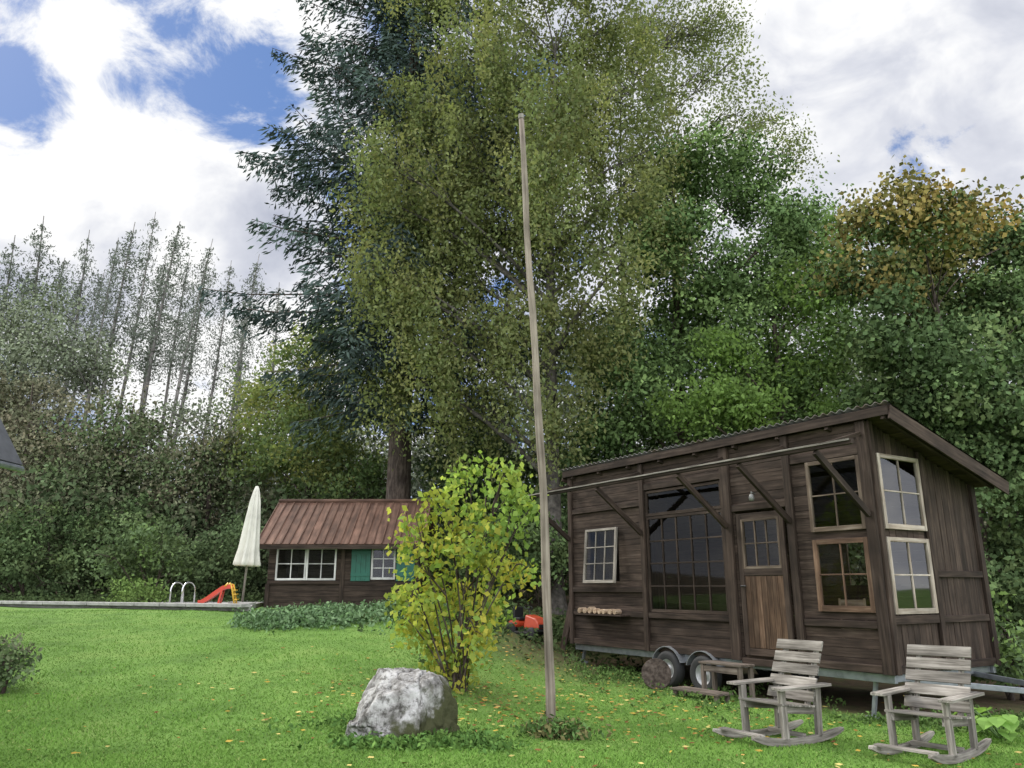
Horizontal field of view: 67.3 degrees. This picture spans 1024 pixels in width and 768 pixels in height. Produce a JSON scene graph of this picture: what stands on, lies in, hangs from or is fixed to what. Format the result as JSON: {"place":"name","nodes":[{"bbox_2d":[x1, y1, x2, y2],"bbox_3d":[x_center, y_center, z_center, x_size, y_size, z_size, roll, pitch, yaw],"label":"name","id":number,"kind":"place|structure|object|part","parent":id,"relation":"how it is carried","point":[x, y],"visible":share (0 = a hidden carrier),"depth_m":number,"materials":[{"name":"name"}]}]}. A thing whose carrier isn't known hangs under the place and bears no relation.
{"place":"outdoors","nodes":[
{"label":"outdoors","id":0,"kind":"place"},
{"bbox_2d":[0,600,263,611],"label":"pool terrace","id":1,"kind":"structure","parent":0,"point":[258,604],"depth_m":22.14,"materials":[{"name":"stone"}]},
{"bbox_2d":[0,601,250,607],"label":"terrace kerb","id":2,"kind":"structure","parent":1,"relation":"on","point":[133,604],"depth_m":21.53,"materials":[{"name":"concrete"}]},
{"bbox_2d":[101,574,175,602],"bbox_3d":[-11.173,6.240,23.075,2.259,1.040,2.335,0,-15,0],"label":"bush","id":3,"kind":"object","parent":1,"relation":"on","point":[147,593],"visible":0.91,"depth_m":22.84,"materials":[{"name":"green plant"}]},
{"bbox_2d":[169,581,195,602],"bbox_3d":[-9.460,6.102,22.078,0.522,0.841,0.491,-8,-17,27],"label":"pool ladder","id":4,"kind":"object","parent":1,"relation":"on","point":[182,595],"visible":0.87,"depth_m":22.10,"materials":[{"name":"metal"}]},
{"bbox_2d":[198,582,238,603],"bbox_3d":[-8.046,5.765,21.128,1.024,0.617,0.361,2,-15,-8],"label":"toy slide","id":5,"kind":"object","parent":1,"relation":"on","point":[215,593],"visible":0.92,"depth_m":21.03,"materials":[{"name":"red plastic"}]},
{"bbox_2d":[228,486,260,604],"bbox_3d":[-7.567,4.611,22.144,0.808,3.360,0.808,2,-15,1],"label":"parasol","id":6,"kind":"object","parent":1,"relation":"on","point":[247,553],"visible":0.98,"depth_m":22.03,"materials":[{"name":"white fabric"}]},
{"bbox_2d":[0,521,1023,767],"bbox_3d":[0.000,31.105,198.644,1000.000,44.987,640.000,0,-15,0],"label":"lawn","id":7,"kind":"structure","parent":0,"point":[856,695],"depth_m":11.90,"materials":[{"name":"green plant"}]},
{"bbox_2d":[0,267,22,380],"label":"spruce tree","id":8,"kind":"object","parent":7,"relation":"on","point":[5,304],"visible":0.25,"depth_m":51.72,"materials":[{"name":"green plant"}]},
{"bbox_2d":[0,419,23,471],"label":"house","id":9,"kind":"structure","parent":7,"relation":"on","point":[10,459],"depth_m":13.91,"materials":[{"name":"stone"}]},
{"bbox_2d":[0,633,42,693],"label":"bush","id":10,"kind":"object","parent":7,"relation":"on","point":[9,658],"visible":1,"depth_m":10.59,"materials":[{"name":"green plant"}]},
{"bbox_2d":[3,269,39,385],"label":"spruce tree","id":11,"kind":"object","parent":7,"relation":"on","point":[21,299],"visible":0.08,"depth_m":63.67,"materials":[{"name":"green plant"}]},
{"bbox_2d":[0,235,44,394],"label":"spruce tree","id":12,"kind":"object","parent":7,"relation":"on","point":[10,268],"visible":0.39,"depth_m":55.54,"materials":[{"name":"green plant"}]},
{"bbox_2d":[0,216,78,432],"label":"spruce tree","id":13,"kind":"object","parent":7,"relation":"on","point":[39,260],"visible":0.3,"depth_m":58.67,"materials":[{"name":"green plant"}]},
{"bbox_2d":[0,258,80,422],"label":"spruce tree","id":14,"kind":"object","parent":7,"relation":"on","point":[61,277],"visible":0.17,"depth_m":53.21,"materials":[{"name":"green plant"}]},
{"bbox_2d":[0,510,95,600],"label":"bush","id":15,"kind":"object","parent":7,"relation":"on","point":[14,566],"visible":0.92,"depth_m":27.48,"materials":[{"name":"green plant"}]},
{"bbox_2d":[0,353,125,592],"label":"broadleaf tree","id":16,"kind":"object","parent":7,"relation":"on","point":[20,415],"visible":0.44,"depth_m":36.81,"materials":[{"name":"green plant"}]},
{"bbox_2d":[48,278,87,429],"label":"spruce tree","id":17,"kind":"object","parent":7,"relation":"on","point":[71,328],"visible":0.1,"depth_m":63.62,"materials":[{"name":"green plant"}]},
{"bbox_2d":[0,273,138,447],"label":"broadleaf tree","id":18,"kind":"object","parent":7,"relation":"on","point":[42,339],"visible":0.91,"depth_m":43.54,"materials":[{"name":"green plant"}]},
{"bbox_2d":[37,230,107,430],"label":"spruce tree","id":19,"kind":"object","parent":7,"relation":"on","point":[84,257],"visible":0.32,"depth_m":59.39,"materials":[{"name":"green plant"}]},
{"bbox_2d":[60,271,111,424],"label":"spruce tree","id":20,"kind":"object","parent":7,"relation":"on","point":[99,291],"visible":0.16,"depth_m":65.29,"materials":[{"name":"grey plant"}]},
{"bbox_2d":[0,493,172,600],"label":"bush","id":21,"kind":"object","parent":7,"relation":"on","point":[87,525],"visible":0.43,"depth_m":29.50,"materials":[{"name":"green plant"}]},
{"bbox_2d":[70,237,128,422],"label":"spruce tree","id":22,"kind":"object","parent":7,"relation":"on","point":[107,288],"visible":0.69,"depth_m":54.76,"materials":[{"name":"green plant"}]},
{"bbox_2d":[11,381,191,594],"bbox_3d":[-18.236,4.753,34.923,8.760,9.824,7.440,0,-15,0],"label":"broadleaf tree","id":23,"kind":"object","parent":7,"relation":"on","point":[110,439],"visible":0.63,"depth_m":34.27,"materials":[{"name":"green plant"}]},
{"bbox_2d":[75,223,152,472],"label":"spruce tree","id":24,"kind":"object","parent":7,"relation":"on","point":[118,301],"visible":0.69,"depth_m":57.51,"materials":[{"name":"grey plant"}]},
{"bbox_2d":[56,509,222,599],"bbox_3d":[-12.609,6.081,26.942,4.726,3.341,5.201,0,-15,0],"label":"bush","id":25,"kind":"object","parent":7,"relation":"on","point":[150,538],"visible":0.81,"depth_m":26.33,"materials":[{"name":"green plant"}]},
{"bbox_2d":[113,212,165,432],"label":"spruce tree","id":26,"kind":"object","parent":7,"relation":"on","point":[148,255],"visible":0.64,"depth_m":61.71,"materials":[{"name":"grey plant"}]},
{"bbox_2d":[104,222,200,460],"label":"spruce tree","id":27,"kind":"object","parent":7,"relation":"on","point":[176,245],"visible":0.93,"depth_m":56.11,"materials":[{"name":"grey plant"}]},
{"bbox_2d":[117,256,187,414],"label":"spruce tree","id":28,"kind":"object","parent":7,"relation":"on","point":[155,316],"visible":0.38,"depth_m":64.94,"materials":[{"name":"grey plant"}]},
{"bbox_2d":[150,255,203,477],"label":"spruce tree","id":29,"kind":"object","parent":7,"relation":"on","point":[176,338],"visible":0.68,"depth_m":59.14,"materials":[{"name":"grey plant"}]},
{"bbox_2d":[156,239,221,476],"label":"spruce tree","id":30,"kind":"object","parent":7,"relation":"on","point":[190,329],"visible":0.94,"depth_m":55.10,"materials":[{"name":"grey plant"}]},
{"bbox_2d":[163,271,219,476],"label":"spruce tree","id":31,"kind":"object","parent":7,"relation":"on","point":[186,386],"visible":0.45,"depth_m":62.80,"materials":[{"name":"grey plant"}]},
{"bbox_2d":[117,412,284,542],"bbox_3d":[-13.832,5.471,34.036,7.601,8.099,6.343,0,-15,0],"label":"broadleaf tree","id":32,"kind":"object","parent":7,"relation":"on","point":[206,474],"visible":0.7,"depth_m":33.63,"materials":[{"name":"green plant"}]},
{"bbox_2d":[128,372,282,516],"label":"broadleaf tree","id":33,"kind":"object","parent":7,"relation":"on","point":[187,410],"visible":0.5,"depth_m":43.44,"materials":[{"name":"green plant"}]},
{"bbox_2d":[151,513,267,600],"bbox_3d":[-10.930,6.440,28.129,4.468,3.303,4.640,0,-15,0],"label":"bush","id":34,"kind":"object","parent":7,"relation":"on","point":[229,572],"visible":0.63,"depth_m":27.48,"materials":[{"name":"green plant"}]},
{"bbox_2d":[191,260,240,469],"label":"spruce tree","id":35,"kind":"object","parent":7,"relation":"on","point":[217,361],"visible":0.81,"depth_m":59.37,"materials":[{"name":"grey plant"}]},
{"bbox_2d":[212,301,259,433],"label":"spruce tree","id":36,"kind":"object","parent":7,"relation":"on","point":[240,379],"visible":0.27,"depth_m":62.35,"materials":[{"name":"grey plant"}]},
{"bbox_2d":[212,254,275,486],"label":"spruce tree","id":37,"kind":"object","parent":7,"relation":"on","point":[242,338],"visible":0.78,"depth_m":56.45,"materials":[{"name":"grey plant"}]},
{"bbox_2d":[246,282,296,432],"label":"spruce tree","id":38,"kind":"object","parent":7,"relation":"on","point":[276,334],"visible":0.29,"depth_m":58.41,"materials":[{"name":"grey plant"}]},
{"bbox_2d":[206,314,389,519],"bbox_3d":[-8.583,2.941,32.450,8.715,12.174,7.345,0,-15,0],"label":"broadleaf tree","id":39,"kind":"object","parent":7,"relation":"on","point":[300,460],"visible":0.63,"depth_m":32.13,"materials":[{"name":"green plant"}]},
{"bbox_2d":[0,592,643,669],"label":"wood edge weeds","id":40,"kind":"object","parent":7,"relation":"on","point":[557,628],"visible":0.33,"depth_m":19.12,"materials":[{"name":"green plant"}]},
{"bbox_2d":[227,597,462,634],"bbox_3d":[-3.571,5.469,18.269,4.528,0.754,6.064,-9,-17,31],"label":"nettle patch","id":41,"kind":"object","parent":7,"relation":"on","point":[310,615],"visible":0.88,"depth_m":16.99,"materials":[{"name":"green plant"}]},
{"bbox_2d":[259,499,434,607],"bbox_3d":[-5.157,5.514,24.903,5.035,3.560,4.150,0,-15,0],"label":"cabin","id":42,"kind":"object","parent":7,"relation":"on","point":[329,550],"visible":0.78,"depth_m":23.38,"materials":[{"name":"brown wood"}]},
{"bbox_2d":[275,549,306,579],"bbox_3d":[-6.685,5.448,23.281,0.910,0.960,0.050,0,-15,0],"label":"window","id":43,"kind":"structure","parent":42,"relation":"in","point":[277,557],"depth_m":23.25,"materials":[{"name":"white wood"}]},
{"bbox_2d":[305,549,336,579],"bbox_3d":[-5.770,5.448,23.281,0.900,0.960,0.050,0,-15,0],"label":"window","id":44,"kind":"structure","parent":42,"relation":"in","point":[307,563],"depth_m":23.23,"materials":[{"name":"white wood"}]},
{"bbox_2d":[370,549,395,579],"bbox_3d":[-3.895,5.438,23.283,0.730,0.940,0.050,0,-15,0],"label":"window","id":45,"kind":"structure","parent":42,"relation":"in","point":[372,557],"depth_m":23.24,"materials":[{"name":"white wood"}]},
{"bbox_2d":[197,0,572,498],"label":"fir tree","id":46,"kind":"object","parent":7,"relation":"on","point":[391,49],"visible":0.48,"depth_m":28.85,"materials":[{"name":"green plant"}]},
{"bbox_2d":[252,709,534,757],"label":"ground cover plants","id":47,"kind":"object","parent":7,"relation":"on","point":[452,740],"visible":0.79,"depth_m":7.94,"materials":[{"name":"green plant"}]},
{"bbox_2d":[345,667,459,738],"bbox_3d":[-1.256,3.893,8.665,1.218,1.317,1.179,-9,-17,31],"label":"boulder","id":48,"kind":"object","parent":7,"relation":"on","point":[397,702],"visible":0.69,"depth_m":8.36,"materials":[{"name":"grey stone"}]},
{"bbox_2d":[384,450,548,693],"bbox_3d":[-0.728,2.859,11.830,2.617,3.589,2.378,0,-15,0],"label":"yellow shrub","id":49,"kind":"object","parent":7,"relation":"on","point":[475,626],"visible":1,"depth_m":11.53,"materials":[{"name":"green plant"}]},
{"bbox_2d":[424,518,523,596],"bbox_3d":[-1.327,5.723,24.726,3.647,2.891,4.149,0,-15,0],"label":"bush","id":50,"kind":"object","parent":7,"relation":"on","point":[451,561],"visible":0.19,"depth_m":24.51,"materials":[{"name":"green plant"}]},
{"bbox_2d":[411,407,579,588],"bbox_3d":[-0.581,4.755,31.248,7.461,8.062,6.431,0,-15,0],"label":"broadleaf tree","id":51,"kind":"object","parent":7,"relation":"on","point":[480,481],"visible":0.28,"depth_m":30.06,"materials":[{"name":"green plant"}]},
{"bbox_2d":[0,448,1022,603],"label":"thicket","id":52,"kind":"object","parent":7,"relation":"on","point":[857,555],"visible":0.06,"depth_m":31.28,"materials":[{"name":"green plant"}]},
{"bbox_2d":[0,268,1023,579],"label":"woodland","id":53,"kind":"object","parent":7,"relation":"on","point":[420,456],"visible":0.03,"depth_m":48.22,"materials":[{"name":"green plant"}]},
{"bbox_2d":[8,627,1021,767],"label":"fallen leaves","id":54,"kind":"object","parent":7,"relation":"on","point":[633,713],"visible":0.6,"depth_m":10.57,"materials":[{"name":"yellow plant"}]},
{"bbox_2d":[325,0,705,614],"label":"birch tree","id":55,"kind":"object","parent":7,"relation":"on","point":[551,144],"visible":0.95,"depth_m":25.37,"materials":[{"name":"green plant"}]},
{"bbox_2d":[472,511,568,610],"bbox_3d":[0.761,5.316,23.107,4.344,3.074,4.362,0,-15,0],"label":"bush","id":56,"kind":"object","parent":7,"relation":"on","point":[534,551],"visible":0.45,"depth_m":22.27,"materials":[{"name":"green plant"}]},
{"bbox_2d":[506,605,552,639],"bbox_3d":[0.423,5.518,17.838,0.632,0.735,1.104,10,-18,-34],"label":"ride on mower","id":57,"kind":"object","parent":7,"relation":"on","point":[531,622],"visible":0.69,"depth_m":17.69,"materials":[{"name":"orange paint"}]},
{"bbox_2d":[518,113,555,722],"bbox_3d":[0.302,0.166,10.042,0.431,8.364,0.121,2,-15,-6],"label":"wooden pole","id":58,"kind":"object","parent":7,"relation":"on","point":[548,635],"visible":0.97,"depth_m":9.80,"materials":[{"name":"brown wood"}]},
{"bbox_2d":[537,496,568,596],"bbox_3d":[2.752,5.312,24.706,4.554,3.956,4.862,0,-15,0],"label":"bush","id":59,"kind":"object","parent":7,"relation":"on","point":[565,526],"visible":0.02,"depth_m":25.01,"materials":[{"name":"green plant"}]},
{"bbox_2d":[510,711,613,742],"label":"ground cover plants","id":60,"kind":"object","parent":7,"relation":"on","point":[556,727],"visible":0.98,"depth_m":8.79,"materials":[{"name":"green plant"}]},
{"bbox_2d":[560,604,569,649],"bbox_3d":[1.396,4.951,17.673,0.061,2.259,0.897,12,-19,-39],"label":"plank","id":61,"kind":"object","parent":7,"relation":"on","point":[566,630],"visible":0.24,"depth_m":17.66,"materials":[{"name":"brown wood"}]},
{"bbox_2d":[484,395,673,565],"bbox_3d":[2.890,3.928,27.642,7.879,8.005,7.205,5,-16,-18],"label":"broadleaf tree","id":62,"kind":"object","parent":7,"relation":"on","point":[563,501],"visible":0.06,"depth_m":26.65,"materials":[{"name":"green plant"}]},
{"bbox_2d":[641,658,671,689],"bbox_3d":[2.617,5.257,13.935,0.540,0.540,0.090,-3,-27,10],"label":"log slice","id":63,"kind":"object","parent":7,"relation":"on","point":[656,670],"visible":0.96,"depth_m":13.90,"materials":[{"name":"brown wood"}]},
{"bbox_2d":[556,109,858,603],"bbox_3d":[6.644,-1.250,28.276,10.845,18.435,8.794,0,-15,0],"label":"broadleaf tree","id":64,"kind":"object","parent":7,"relation":"on","point":[727,291],"visible":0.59,"depth_m":26.72,"materials":[{"name":"green plant"}]},
{"bbox_2d":[670,660,754,702],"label":"wooden steps","id":65,"kind":"structure","parent":7,"relation":"on","point":[713,669],"depth_m":12.65,"materials":[{"name":"grey wood"}]},
{"bbox_2d":[600,0,839,453],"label":"birch tree","id":66,"kind":"object","parent":7,"relation":"on","point":[704,38],"visible":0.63,"depth_m":32.54,"materials":[{"name":"green plant"}]},
{"bbox_2d":[644,189,900,444],"bbox_3d":[8.690,-0.257,26.087,9.136,15.522,7.018,0,-15,0],"label":"broadleaf tree","id":67,"kind":"object","parent":7,"relation":"on","point":[810,370],"visible":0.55,"depth_m":24.88,"materials":[{"name":"green plant"}]},
{"bbox_2d":[522,400,1023,718],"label":"tiny house wagon","id":68,"kind":"object","parent":7,"relation":"on","point":[792,484],"visible":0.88,"depth_m":13.11,"materials":[{"name":"brown wood"}]},
{"bbox_2d":[577,607,585,612],"bbox_3d":[1.517,4.869,16.550,0.203,0.115,0.117,12,-19,-39],"label":"firewood log","id":69,"kind":"object","parent":68,"relation":"on","point":[579,610],"visible":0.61,"depth_m":16.49,"materials":[{"name":"beige wood"}]},
{"bbox_2d":[587,607,595,613],"bbox_3d":[1.694,4.788,16.283,0.150,0.135,0.137,8,-17,-29],"label":"firewood log","id":70,"kind":"object","parent":68,"relation":"on","point":[590,610],"visible":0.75,"depth_m":16.23,"materials":[{"name":"beige wood"}]},
{"bbox_3d":[1.879,3.665,16.432,0.149,1.139,1.060,9,-17,-31],"label":"window","id":71,"kind":"part","parent":68,"relation":"part of","materials":[{"name":"white wood"}]},
{"bbox_2d":[602,609,608,613],"bbox_3d":[1.958,4.698,15.874,0.204,0.101,0.102,9,-17,-30],"label":"firewood log","id":72,"kind":"object","parent":68,"relation":"on","point":[604,611],"visible":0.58,"depth_m":15.82,"materials":[{"name":"beige wood"}]},
{"bbox_2d":[613,609,621,614],"bbox_3d":[2.135,4.624,15.605,0.160,0.106,0.108,10,-18,-33],"label":"firewood log","id":73,"kind":"object","parent":68,"relation":"on","point":[617,611],"visible":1,"depth_m":15.57,"materials":[{"name":"beige wood"}]},
{"bbox_3d":[3.261,2.221,14.767,0.050,0.510,2.040,9,-17,-31],"label":"window","id":74,"kind":"part","parent":68,"relation":"part of","materials":[{"name":"brown wood"}]},
{"bbox_3d":[3.261,3.362,14.466,0.050,1.830,2.040,9,-17,-31],"label":"window","id":75,"kind":"part","parent":68,"relation":"part of","materials":[{"name":"brown wood"}]},
{"bbox_3d":[4.196,3.319,12.837,0.107,2.340,1.000,9,-17,-31],"label":"door","id":76,"kind":"part","parent":68,"relation":"part of","materials":[{"name":"brown wood"}]},
{"bbox_3d":[5.022,1.719,11.967,0.050,1.110,0.960,9,-17,-31],"label":"window","id":77,"kind":"part","parent":68,"relation":"part of","materials":[{"name":"brown wood"}]},
{"bbox_3d":[5.022,2.893,11.655,0.050,1.080,0.960,9,-17,-31],"label":"window","id":78,"kind":"part","parent":68,"relation":"part of","materials":[{"name":"brown wood"}]},
{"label":"window","id":79,"kind":"part","parent":68,"relation":"part of","materials":[{"name":"paint"}]},
{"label":"window","id":80,"kind":"part","parent":68,"relation":"part of","materials":[{"name":"paint"}]},
{"bbox_2d":[523,649,1023,743],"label":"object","id":81,"kind":"object","parent":7,"relation":"on","point":[628,674],"visible":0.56,"depth_m":11.70,"materials":[{"name":"green plant"}]},
{"bbox_2d":[713,639,843,746],"bbox_3d":[3.201,3.716,9.334,1.525,1.137,0.853,8,-17,-29],"label":"rocking chair","id":82,"kind":"object","parent":7,"relation":"on","point":[781,706],"visible":1,"depth_m":9.35,"materials":[{"name":"grey wood"}]},
{"bbox_2d":[790,155,1023,642],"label":"maple tree","id":83,"kind":"object","parent":7,"relation":"on","point":[914,292],"visible":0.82,"depth_m":20.34,"materials":[{"name":"green plant"}]},
{"bbox_2d":[868,644,991,763],"bbox_3d":[4.628,3.543,8.596,1.554,1.137,0.869,12,-19,-38],"label":"rocking chair","id":84,"kind":"object","parent":7,"relation":"on","point":[953,699],"visible":1,"depth_m":8.68,"materials":[{"name":"grey wood"}]},
{"bbox_2d":[953,707,1023,741],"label":"leafy plant","id":85,"kind":"object","parent":7,"relation":"on","point":[1010,722],"visible":0.77,"depth_m":9.17,"materials":[{"name":"green plant"}]},
{"bbox_2d":[971,590,1023,700],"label":"bush","id":86,"kind":"object","parent":7,"relation":"on","point":[1012,655],"visible":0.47,"depth_m":12.55,"materials":[{"name":"green plant"}]},
{"bbox_2d":[985,552,1023,680],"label":"bush","id":87,"kind":"object","parent":7,"relation":"on","point":[1011,588],"visible":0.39,"depth_m":15.46,"materials":[{"name":"green plant"}]},
{"bbox_2d":[0,0,1023,512],"label":"sky","id":88,"kind":"structure","parent":0,"point":[115,114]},
{"bbox_2d":[838,598,870,647],"bbox_3d":[5.545,3.943,12.418,0.420,0.920,0.420,-5,-16,19],"label":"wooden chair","id":89,"kind":"object","parent":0,"point":[854,602],"visible":0.2,"depth_m":12.67,"materials":[{"name":"grey wood"}]}
]}

